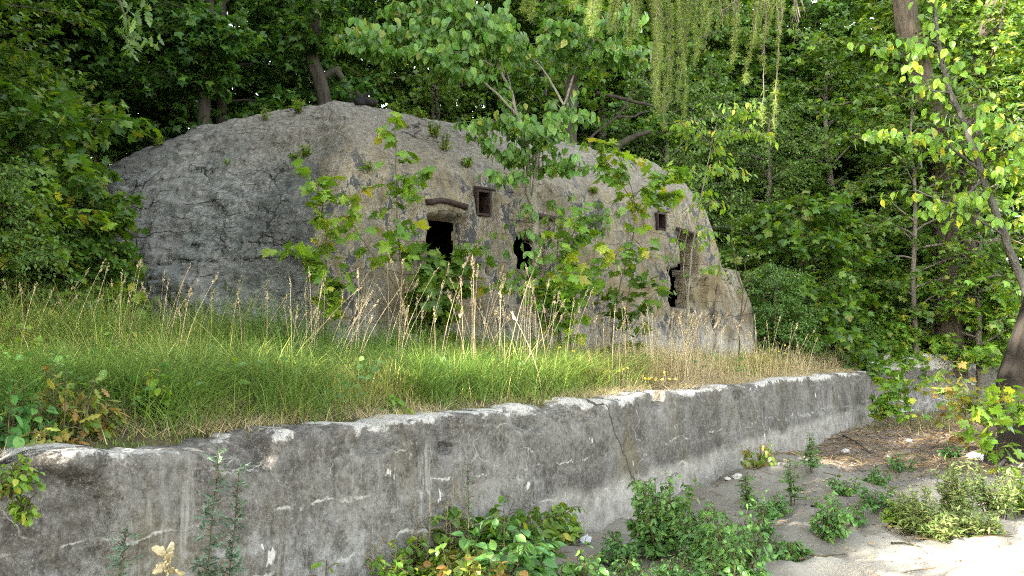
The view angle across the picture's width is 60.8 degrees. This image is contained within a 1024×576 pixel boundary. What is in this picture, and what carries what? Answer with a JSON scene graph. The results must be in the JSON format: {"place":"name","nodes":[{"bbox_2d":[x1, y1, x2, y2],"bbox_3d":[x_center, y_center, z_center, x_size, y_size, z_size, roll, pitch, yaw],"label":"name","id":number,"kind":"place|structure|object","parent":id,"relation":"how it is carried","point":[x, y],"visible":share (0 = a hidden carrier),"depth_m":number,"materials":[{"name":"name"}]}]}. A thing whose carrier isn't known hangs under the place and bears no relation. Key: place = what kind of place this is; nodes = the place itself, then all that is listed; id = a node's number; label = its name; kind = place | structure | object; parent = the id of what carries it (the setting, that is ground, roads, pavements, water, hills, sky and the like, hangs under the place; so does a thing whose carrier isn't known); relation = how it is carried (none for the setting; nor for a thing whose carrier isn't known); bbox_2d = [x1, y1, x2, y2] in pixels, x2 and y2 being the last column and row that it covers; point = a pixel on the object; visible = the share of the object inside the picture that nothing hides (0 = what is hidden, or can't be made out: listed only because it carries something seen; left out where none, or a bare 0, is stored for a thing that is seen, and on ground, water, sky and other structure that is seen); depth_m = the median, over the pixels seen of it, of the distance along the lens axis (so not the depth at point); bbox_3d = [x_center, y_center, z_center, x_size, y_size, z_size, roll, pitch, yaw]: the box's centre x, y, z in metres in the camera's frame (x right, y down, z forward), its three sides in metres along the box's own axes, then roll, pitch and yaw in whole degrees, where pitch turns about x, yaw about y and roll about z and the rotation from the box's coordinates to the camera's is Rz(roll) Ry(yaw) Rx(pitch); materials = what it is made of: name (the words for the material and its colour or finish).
{"place":"outdoors","nodes":[
{"label":"outdoors","id":0,"kind":"place"},
{"bbox_2d":[0,151,860,454],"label":"hillside ground","id":1,"kind":"structure","parent":0,"point":[438,234],"depth_m":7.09,"materials":[{"name":"green plant"}]},
{"bbox_2d":[0,381,62,447],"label":"meadow herb","id":2,"kind":"object","parent":1,"relation":"on","point":[10,434],"visible":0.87,"depth_m":4.49,"materials":[{"name":"green plant"}]},
{"bbox_2d":[0,109,83,291],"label":"shrub","id":3,"kind":"object","parent":1,"relation":"on","point":[23,153],"visible":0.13,"depth_m":12.30,"materials":[{"name":"green plant"}]},
{"bbox_2d":[0,155,110,322],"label":"shrub","id":4,"kind":"object","parent":1,"relation":"on","point":[20,230],"visible":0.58,"depth_m":10.43,"materials":[{"name":"green plant"}]},
{"bbox_2d":[0,189,110,320],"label":"shrub","id":5,"kind":"object","parent":1,"relation":"on","point":[71,234],"visible":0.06,"depth_m":11.57,"materials":[{"name":"green plant"}]},
{"bbox_2d":[0,0,116,242],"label":"maple tree","id":6,"kind":"object","parent":1,"relation":"on","point":[47,81],"visible":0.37,"depth_m":14.72,"materials":[{"name":"green plant"}]},
{"bbox_2d":[24,361,109,444],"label":"meadow herb","id":7,"kind":"object","parent":1,"relation":"on","point":[71,407],"visible":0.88,"depth_m":4.70,"materials":[{"name":"green plant"}]},
{"bbox_2d":[0,0,136,133],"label":"maple tree","id":8,"kind":"object","parent":1,"relation":"on","point":[76,74],"visible":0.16,"depth_m":18.37,"materials":[{"name":"green plant"}]},
{"bbox_2d":[0,168,148,340],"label":"shrub","id":9,"kind":"object","parent":1,"relation":"on","point":[45,186],"visible":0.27,"depth_m":11.34,"materials":[{"name":"green plant"}]},
{"bbox_2d":[0,156,149,322],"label":"shrub","id":10,"kind":"object","parent":1,"relation":"on","point":[84,192],"visible":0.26,"depth_m":11.99,"materials":[{"name":"green plant"}]},
{"bbox_2d":[0,0,160,153],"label":"maple tree","id":11,"kind":"object","parent":1,"relation":"on","point":[83,44],"visible":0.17,"depth_m":18.96,"materials":[{"name":"green plant"}]},
{"bbox_2d":[0,79,162,312],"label":"shrub","id":12,"kind":"object","parent":1,"relation":"on","point":[65,144],"visible":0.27,"depth_m":12.44,"materials":[{"name":"green plant"}]},
{"bbox_2d":[1,0,192,167],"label":"maple tree","id":13,"kind":"object","parent":1,"relation":"on","point":[121,147],"visible":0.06,"depth_m":20.18,"materials":[{"name":"green plant"}]},
{"bbox_2d":[72,393,130,440],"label":"meadow herb","id":14,"kind":"object","parent":1,"relation":"on","point":[108,426],"visible":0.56,"depth_m":4.92,"materials":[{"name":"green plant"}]},
{"bbox_2d":[39,232,168,328],"bbox_3d":[-5.709,0.188,12.025,1.873,1.963,1.907,-2,-4,23],"label":"shrub","id":15,"kind":"object","parent":1,"relation":"on","point":[116,253],"visible":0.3,"depth_m":11.85,"materials":[{"name":"green plant"}]},
{"bbox_2d":[113,0,163,61],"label":"oak tree","id":16,"kind":"object","parent":1,"relation":"on","point":[132,42],"visible":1,"depth_m":7.37,"materials":[{"name":"green plant"}]},
{"bbox_2d":[0,0,283,166],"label":"maple tree","id":17,"kind":"object","parent":1,"relation":"on","point":[109,73],"visible":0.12,"depth_m":19.72,"materials":[{"name":"green plant"}]},
{"bbox_2d":[132,368,182,417],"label":"meadow herb","id":18,"kind":"object","parent":1,"relation":"on","point":[157,391],"visible":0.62,"depth_m":5.35,"materials":[{"name":"green plant"}]},
{"bbox_2d":[12,0,374,153],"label":"maple tree","id":19,"kind":"object","parent":1,"relation":"on","point":[238,19],"visible":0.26,"depth_m":20.18,"materials":[{"name":"green plant"}]},
{"bbox_2d":[125,0,272,125],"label":"maple tree","id":20,"kind":"object","parent":1,"relation":"on","point":[209,47],"visible":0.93,"depth_m":18.61,"materials":[{"name":"green plant"}]},
{"bbox_2d":[166,0,438,134],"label":"maple tree","id":21,"kind":"object","parent":1,"relation":"on","point":[337,91],"visible":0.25,"depth_m":22.66,"materials":[{"name":"green plant"}]},
{"bbox_2d":[268,0,356,105],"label":"maple tree","id":22,"kind":"object","parent":1,"relation":"on","point":[315,47],"visible":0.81,"depth_m":20.40,"materials":[{"name":"green plant"}]},
{"bbox_2d":[260,157,381,344],"bbox_3d":[-2.545,-0.367,11.881,1.596,2.838,0.965,0,-4,0],"label":"maple sapling","id":23,"kind":"object","parent":1,"relation":"on","point":[318,268],"visible":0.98,"depth_m":11.92,"materials":[{"name":"green plant"}]},
{"bbox_2d":[317,111,435,337],"bbox_3d":[-1.910,-0.696,12.486,1.732,3.743,1.008,0,-4,0],"label":"maple sapling","id":24,"kind":"object","parent":1,"relation":"on","point":[408,194],"visible":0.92,"depth_m":12.57,"materials":[{"name":"green plant"}]},
{"bbox_2d":[0,326,815,415],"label":"meadow herbs","id":25,"kind":"object","parent":1,"relation":"on","point":[103,375],"visible":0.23,"depth_m":6.90,"materials":[{"name":"green plant"}]},
{"bbox_2d":[3,247,817,392],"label":"seeding grass","id":26,"kind":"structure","parent":1,"relation":"on","point":[190,291],"depth_m":11.10,"materials":[{"name":"plant"}]},
{"bbox_2d":[101,100,755,360],"bbox_3d":[-3.045,-0.420,18.388,14.780,6.121,9.636,3,-5,-36],"label":"bunker","id":27,"kind":"object","parent":1,"relation":"on","point":[203,209],"visible":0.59,"depth_m":14.87,"materials":[{"name":"concrete"}]},
{"bbox_2d":[588,91,668,151],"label":"dead tree","id":28,"kind":"object","parent":27,"relation":"on","point":[626,140],"visible":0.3,"depth_m":20.75,"materials":[{"name":"wood"}]},
{"bbox_2d":[0,361,862,456],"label":"dry thatch","id":29,"kind":"object","parent":1,"relation":"on","point":[734,380],"visible":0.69,"depth_m":6.42,"materials":[{"name":"beige plant"}]},
{"bbox_2d":[306,0,558,131],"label":"maple tree","id":30,"kind":"object","parent":1,"relation":"on","point":[439,94],"visible":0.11,"depth_m":23.18,"materials":[{"name":"green plant"}]},
{"bbox_2d":[395,235,497,352],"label":"maple sapling","id":31,"kind":"object","parent":1,"relation":"on","point":[427,270],"visible":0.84,"depth_m":12.78,"materials":[{"name":"green plant"}]},
{"bbox_2d":[329,0,665,348],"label":"round leaved tree","id":32,"kind":"object","parent":1,"relation":"on","point":[477,40],"visible":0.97,"depth_m":13.40,"materials":[{"name":"green plant"}]},
{"bbox_2d":[476,202,633,346],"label":"maple sapling","id":33,"kind":"object","parent":1,"relation":"on","point":[571,284],"visible":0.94,"depth_m":13.45,"materials":[{"name":"green plant"}]},
{"bbox_2d":[489,192,625,355],"bbox_3d":[0.746,-0.126,14.036,2.178,2.865,0.821,0,-4,6],"label":"dogwood shrub","id":34,"kind":"object","parent":1,"relation":"on","point":[560,211],"visible":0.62,"depth_m":14.03,"materials":[{"name":"green plant"}]},
{"bbox_2d":[466,0,681,166],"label":"maple tree","id":35,"kind":"object","parent":1,"relation":"on","point":[529,79],"visible":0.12,"depth_m":23.21,"materials":[{"name":"green plant"}]},
{"bbox_2d":[536,0,648,144],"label":"maple tree","id":36,"kind":"object","parent":1,"relation":"on","point":[563,14],"visible":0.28,"depth_m":19.75,"materials":[{"name":"green plant"}]},
{"bbox_2d":[474,0,734,193],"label":"maple tree","id":37,"kind":"object","parent":1,"relation":"on","point":[697,79],"visible":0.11,"depth_m":25.55,"materials":[{"name":"green plant"}]},
{"bbox_2d":[456,0,791,189],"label":"maple tree","id":38,"kind":"object","parent":1,"relation":"on","point":[621,85],"visible":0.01,"depth_m":27.45,"materials":[{"name":"green plant"}]},
{"bbox_2d":[568,137,696,351],"bbox_3d":[1.976,-0.544,14.594,2.183,3.983,1.264,0,-4,0],"label":"maple sapling","id":39,"kind":"object","parent":1,"relation":"on","point":[620,177],"visible":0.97,"depth_m":14.63,"materials":[{"name":"green plant"}]},
{"bbox_2d":[591,238,676,354],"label":"maple sapling","id":40,"kind":"object","parent":1,"relation":"on","point":[661,290],"visible":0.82,"depth_m":14.79,"materials":[{"name":"green plant"}]},
{"bbox_2d":[606,64,770,268],"bbox_3d":[4.032,-2.304,23.943,6.080,7.711,4.904,0,-4,0],"label":"maple tree","id":41,"kind":"object","parent":1,"relation":"on","point":[688,157],"visible":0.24,"depth_m":23.74,"materials":[{"name":"green plant"}]},
{"bbox_2d":[578,0,804,257],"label":"maple tree","id":42,"kind":"object","parent":1,"relation":"on","point":[717,35],"visible":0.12,"depth_m":27.27,"materials":[{"name":"green plant"}]},
{"bbox_2d":[578,0,821,217],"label":"maple tree","id":43,"kind":"object","parent":1,"relation":"on","point":[768,69],"visible":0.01,"depth_m":31.25,"materials":[{"name":"green plant"}]},
{"bbox_2d":[594,0,814,257],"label":"maple tree","id":44,"kind":"object","parent":1,"relation":"on","point":[733,78],"visible":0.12,"depth_m":30.50,"materials":[{"name":"green plant"}]},
{"bbox_2d":[661,98,782,360],"bbox_3d":[3.683,-0.919,15.456,2.164,4.898,1.344,0,-4,0],"label":"walnut sapling","id":45,"kind":"object","parent":1,"relation":"on","point":[739,115],"visible":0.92,"depth_m":15.45,"materials":[{"name":"green plant"}]},
{"bbox_2d":[714,171,771,356],"bbox_3d":[4.475,-0.316,17.054,1.191,3.930,0.764,0,-4,0],"label":"elder shrub","id":46,"kind":"object","parent":1,"relation":"on","point":[752,254],"visible":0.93,"depth_m":17.02,"materials":[{"name":"green plant"}]},
{"bbox_2d":[660,1,838,255],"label":"maple tree","id":47,"kind":"object","parent":1,"relation":"on","point":[754,67],"visible":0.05,"depth_m":31.71,"materials":[{"name":"green plant"}]},
{"bbox_2d":[695,98,864,347],"bbox_3d":[7.530,-1.661,25.205,4.904,7.711,6.080,-3,-5,35],"label":"maple tree","id":48,"kind":"object","parent":1,"relation":"on","point":[768,183],"visible":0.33,"depth_m":24.63,"materials":[{"name":"green plant"}]},
{"bbox_2d":[741,259,835,365],"bbox_3d":[5.736,0.709,19.001,2.385,2.733,2.640,0,-4,4],"label":"shrub","id":49,"kind":"object","parent":1,"relation":"on","point":[765,310],"visible":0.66,"depth_m":18.69,"materials":[{"name":"green plant"}]},
{"bbox_2d":[719,187,904,387],"bbox_3d":[6.934,-0.059,21.075,4.767,4.909,4.681,-2,-4,24],"label":"shrub","id":50,"kind":"object","parent":1,"relation":"on","point":[777,239],"visible":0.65,"depth_m":20.51,"materials":[{"name":"green plant"}]},
{"bbox_2d":[743,156,884,350],"bbox_3d":[8.950,-0.984,27.416,4.256,6.574,4.679,3,-5,-34],"label":"maple tree","id":51,"kind":"object","parent":1,"relation":"on","point":[820,169],"visible":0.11,"depth_m":27.05,"materials":[{"name":"green plant"}]},
{"bbox_2d":[751,240,885,366],"bbox_3d":[7.391,0.538,21.509,3.146,3.606,3.484,0,-4,3],"label":"shrub","id":52,"kind":"object","parent":1,"relation":"on","point":[856,324],"visible":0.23,"depth_m":21.00,"materials":[{"name":"green plant"}]},
{"bbox_2d":[739,0,897,241],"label":"maple tree","id":53,"kind":"object","parent":1,"relation":"on","point":[787,53],"visible":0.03,"depth_m":33.56,"materials":[{"name":"green plant"}]},
{"bbox_2d":[705,0,938,215],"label":"maple tree","id":54,"kind":"object","parent":1,"relation":"on","point":[860,12],"visible":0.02,"depth_m":33.37,"materials":[{"name":"green plant"}]},
{"bbox_2d":[716,0,928,296],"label":"maple tree","id":55,"kind":"object","parent":1,"relation":"on","point":[820,9],"visible":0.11,"depth_m":31.90,"materials":[{"name":"green plant"}]},
{"bbox_2d":[717,10,931,351],"bbox_3d":[10.433,-3.146,28.541,7.352,11.354,8.082,0,-4,6],"label":"maple tree","id":56,"kind":"object","parent":1,"relation":"on","point":[833,77],"visible":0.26,"depth_m":28.26,"materials":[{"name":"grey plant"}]},
{"bbox_2d":[811,248,928,379],"bbox_3d":[9.117,0.632,23.025,3.432,3.534,3.371,-2,-5,27],"label":"shrub","id":57,"kind":"object","parent":1,"relation":"on","point":[876,268],"visible":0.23,"depth_m":22.43,"materials":[{"name":"green plant"}]},
{"bbox_2d":[862,310,916,376],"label":"maple sapling","id":58,"kind":"object","parent":1,"relation":"on","point":[898,354],"visible":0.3,"depth_m":21.98,"materials":[{"name":"green plant"}]},
{"bbox_2d":[787,0,998,376],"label":"poplar tree","id":59,"kind":"object","parent":1,"relation":"on","point":[907,22],"visible":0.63,"depth_m":23.25,"materials":[{"name":"green plant"}]},
{"bbox_2d":[869,311,931,371],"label":"maple sapling","id":60,"kind":"object","parent":1,"relation":"on","point":[918,356],"visible":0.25,"depth_m":22.24,"materials":[{"name":"green plant"}]},
{"bbox_2d":[825,71,1023,353],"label":"maple tree","id":61,"kind":"object","parent":1,"relation":"on","point":[892,228],"visible":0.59,"depth_m":22.36,"materials":[{"name":"green plant"}]},
{"bbox_2d":[849,0,1023,351],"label":"maple tree","id":62,"kind":"object","parent":1,"relation":"on","point":[885,16],"visible":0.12,"depth_m":30.53,"materials":[{"name":"green plant"}]},
{"bbox_2d":[854,90,1023,347],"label":"maple tree","id":63,"kind":"object","parent":1,"relation":"on","point":[907,209],"visible":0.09,"depth_m":28.31,"materials":[{"name":"green plant"}]},
{"bbox_2d":[899,258,1022,374],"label":"maple sapling","id":64,"kind":"object","parent":1,"relation":"on","point":[976,354],"visible":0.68,"depth_m":22.63,"materials":[{"name":"green plant"}]},
{"bbox_2d":[951,0,1023,348],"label":"poplar tree","id":65,"kind":"object","parent":1,"relation":"on","point":[989,43],"visible":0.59,"depth_m":23.97,"materials":[{"name":"green plant"}]},
{"bbox_2d":[540,410,1023,575],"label":"sand ground","id":66,"kind":"structure","parent":0,"point":[943,557],"depth_m":8.59,"materials":[{"name":"beige sand"}]},
{"bbox_2d":[187,446,228,575],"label":"mugwort","id":67,"kind":"object","parent":66,"relation":"on","point":[215,571],"visible":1,"depth_m":3.98,"materials":[{"name":"green plant"}]},
{"bbox_2d":[209,462,258,575],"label":"mugwort","id":68,"kind":"object","parent":66,"relation":"on","point":[231,556],"visible":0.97,"depth_m":4.08,"materials":[{"name":"green plant"}]},
{"bbox_2d":[365,522,495,575],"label":"bramble","id":69,"kind":"object","parent":66,"relation":"on","point":[426,571],"visible":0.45,"depth_m":5.93,"materials":[{"name":"green plant"}]},
{"bbox_2d":[0,370,873,575],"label":"retaining wall","id":70,"kind":"structure","parent":66,"relation":"on","point":[343,495],"depth_m":6.01,"materials":[{"name":"concrete"}]},
{"bbox_2d":[0,454,39,500],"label":"wall sprig","id":71,"kind":"object","parent":70,"relation":"attached to","point":[17,485],"depth_m":3.66,"materials":[{"name":"green plant"}]},
{"bbox_2d":[3,491,40,527],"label":"wall sprig","id":72,"kind":"object","parent":70,"relation":"attached to","point":[19,510],"depth_m":3.71,"materials":[{"name":"green plant"}]},
{"bbox_2d":[412,495,531,564],"bbox_3d":[-0.321,1.880,6.418,0.912,0.698,0.826,-1,-4,18],"label":"bramble","id":73,"kind":"object","parent":66,"relation":"on","point":[454,513],"visible":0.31,"depth_m":6.42,"materials":[{"name":"green plant"}]},
{"bbox_2d":[418,536,530,575],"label":"bramble","id":74,"kind":"object","parent":66,"relation":"on","point":[466,562],"visible":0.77,"depth_m":5.55,"materials":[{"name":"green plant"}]},
{"bbox_2d":[448,514,574,575],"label":"bramble","id":75,"kind":"object","parent":66,"relation":"on","point":[518,549],"visible":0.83,"depth_m":5.78,"materials":[{"name":"green plant"}]},
{"bbox_2d":[488,506,567,558],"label":"bramble","id":76,"kind":"object","parent":66,"relation":"on","point":[551,531],"visible":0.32,"depth_m":6.89,"materials":[{"name":"green plant"}]},
{"bbox_2d":[541,502,587,543],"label":"leafy weed","id":77,"kind":"object","parent":66,"relation":"on","point":[572,528],"visible":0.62,"depth_m":7.65,"materials":[{"name":"green plant"}]},
{"bbox_2d":[535,542,612,575],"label":"leafy weed","id":78,"kind":"object","parent":66,"relation":"on","point":[581,568],"visible":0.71,"depth_m":5.97,"materials":[{"name":"green plant"}]},
{"bbox_2d":[592,530,649,572],"bbox_3d":[0.854,2.130,7.043,0.480,0.326,0.499,-3,-5,34],"label":"goosefoot","id":79,"kind":"object","parent":66,"relation":"on","point":[623,550],"visible":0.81,"depth_m":6.97,"materials":[{"name":"green plant"}]},
{"bbox_2d":[519,0,804,130],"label":"willow tree","id":80,"kind":"object","parent":66,"relation":"on","point":[595,5],"visible":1,"depth_m":8.85,"materials":[{"name":"green plant"}]},
{"bbox_2d":[624,470,703,559],"bbox_3d":[1.276,1.927,7.344,0.674,0.758,0.713,1,-4,-17],"label":"goosefoot","id":81,"kind":"object","parent":66,"relation":"on","point":[652,526],"visible":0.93,"depth_m":7.26,"materials":[{"name":"green plant"}]},
{"bbox_2d":[650,550,715,575],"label":"goosefoot","id":82,"kind":"object","parent":66,"relation":"on","point":[663,569],"visible":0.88,"depth_m":6.36,"materials":[{"name":"green plant"}]},
{"bbox_2d":[669,509,759,570],"bbox_3d":[1.556,1.995,6.914,0.720,0.528,0.632,-3,-5,38],"label":"goosefoot","id":83,"kind":"object","parent":66,"relation":"on","point":[698,539],"visible":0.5,"depth_m":6.86,"materials":[{"name":"green plant"}]},
{"bbox_2d":[694,498,777,575],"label":"goosefoot","id":84,"kind":"object","parent":66,"relation":"on","point":[735,557],"visible":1,"depth_m":6.13,"materials":[{"name":"green plant"}]},
{"bbox_2d":[541,413,1023,575],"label":"leaf litter","id":85,"kind":"object","parent":66,"relation":"on","point":[922,463],"visible":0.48,"depth_m":13.71,"materials":[{"name":"brown plant"}]},
{"bbox_2d":[762,539,814,561],"bbox_3d":[2.276,2.183,7.147,0.494,0.221,0.401,1,-4,-19],"label":"goosefoot","id":86,"kind":"object","parent":66,"relation":"on","point":[791,551],"visible":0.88,"depth_m":7.10,"materials":[{"name":"green plant"}]},
{"bbox_2d":[806,490,855,543],"bbox_3d":[2.846,2.053,7.808,0.448,0.457,0.468,0,-4,0],"label":"goosefoot","id":87,"kind":"object","parent":66,"relation":"on","point":[834,520],"visible":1,"depth_m":7.71,"materials":[{"name":"green plant"}]},
{"bbox_2d":[864,372,909,426],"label":"maple sapling","id":88,"kind":"object","parent":66,"relation":"on","point":[882,403],"visible":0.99,"depth_m":18.19,"materials":[{"name":"green plant"}]},
{"bbox_2d":[889,484,938,535],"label":"feathery weed","id":89,"kind":"object","parent":66,"relation":"on","point":[912,508],"visible":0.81,"depth_m":8.36,"materials":[{"name":"green plant"}]},
{"bbox_2d":[885,359,946,424],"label":"maple sapling","id":90,"kind":"object","parent":66,"relation":"on","point":[907,400],"visible":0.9,"depth_m":18.09,"materials":[{"name":"green plant"}]},
{"bbox_2d":[855,353,999,414],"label":"garden wall","id":91,"kind":"structure","parent":66,"relation":"on","point":[935,364],"depth_m":22.43,"materials":[{"name":"concrete"}]},
{"bbox_2d":[847,0,1023,296],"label":"cherry tree","id":92,"kind":"object","parent":66,"relation":"on","point":[918,50],"visible":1,"depth_m":11.50,"materials":[{"name":"green plant"}]},
{"bbox_2d":[905,504,970,542],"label":"feathery weed","id":93,"kind":"object","parent":66,"relation":"on","point":[943,528],"visible":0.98,"depth_m":8.08,"materials":[{"name":"green plant"}]},
{"bbox_2d":[922,361,976,428],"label":"maple sapling","id":94,"kind":"object","parent":66,"relation":"on","point":[953,387],"visible":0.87,"depth_m":17.07,"materials":[{"name":"green plant"}]},
{"bbox_2d":[885,74,1023,408],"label":"maple tree","id":95,"kind":"object","parent":66,"relation":"on","point":[967,111],"visible":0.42,"depth_m":22.67,"materials":[{"name":"green plant"}]},
{"bbox_2d":[929,455,985,516],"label":"feathery weed","id":96,"kind":"object","parent":66,"relation":"on","point":[956,493],"visible":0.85,"depth_m":8.69,"materials":[{"name":"green plant"}]},
{"bbox_2d":[941,370,994,449],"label":"maple sapling","id":97,"kind":"object","parent":66,"relation":"on","point":[965,399],"visible":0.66,"depth_m":13.30,"materials":[{"name":"green plant"}]},
{"bbox_2d":[942,500,1007,537],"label":"feathery weed","id":98,"kind":"object","parent":66,"relation":"on","point":[978,525],"visible":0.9,"depth_m":8.19,"materials":[{"name":"green plant"}]},
{"bbox_2d":[956,379,1023,488],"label":"maple sapling","id":99,"kind":"object","parent":66,"relation":"on","point":[980,414],"visible":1,"depth_m":10.42,"materials":[{"name":"green plant"}]},
{"bbox_2d":[964,456,1023,520],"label":"feathery weed","id":100,"kind":"object","parent":66,"relation":"on","point":[992,502],"visible":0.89,"depth_m":8.97,"materials":[{"name":"green plant"}]},
{"bbox_2d":[981,297,1023,465],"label":"leaning tree","id":101,"kind":"object","parent":66,"relation":"on","point":[1011,370],"visible":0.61,"depth_m":12.23,"materials":[{"name":"brown plant"}]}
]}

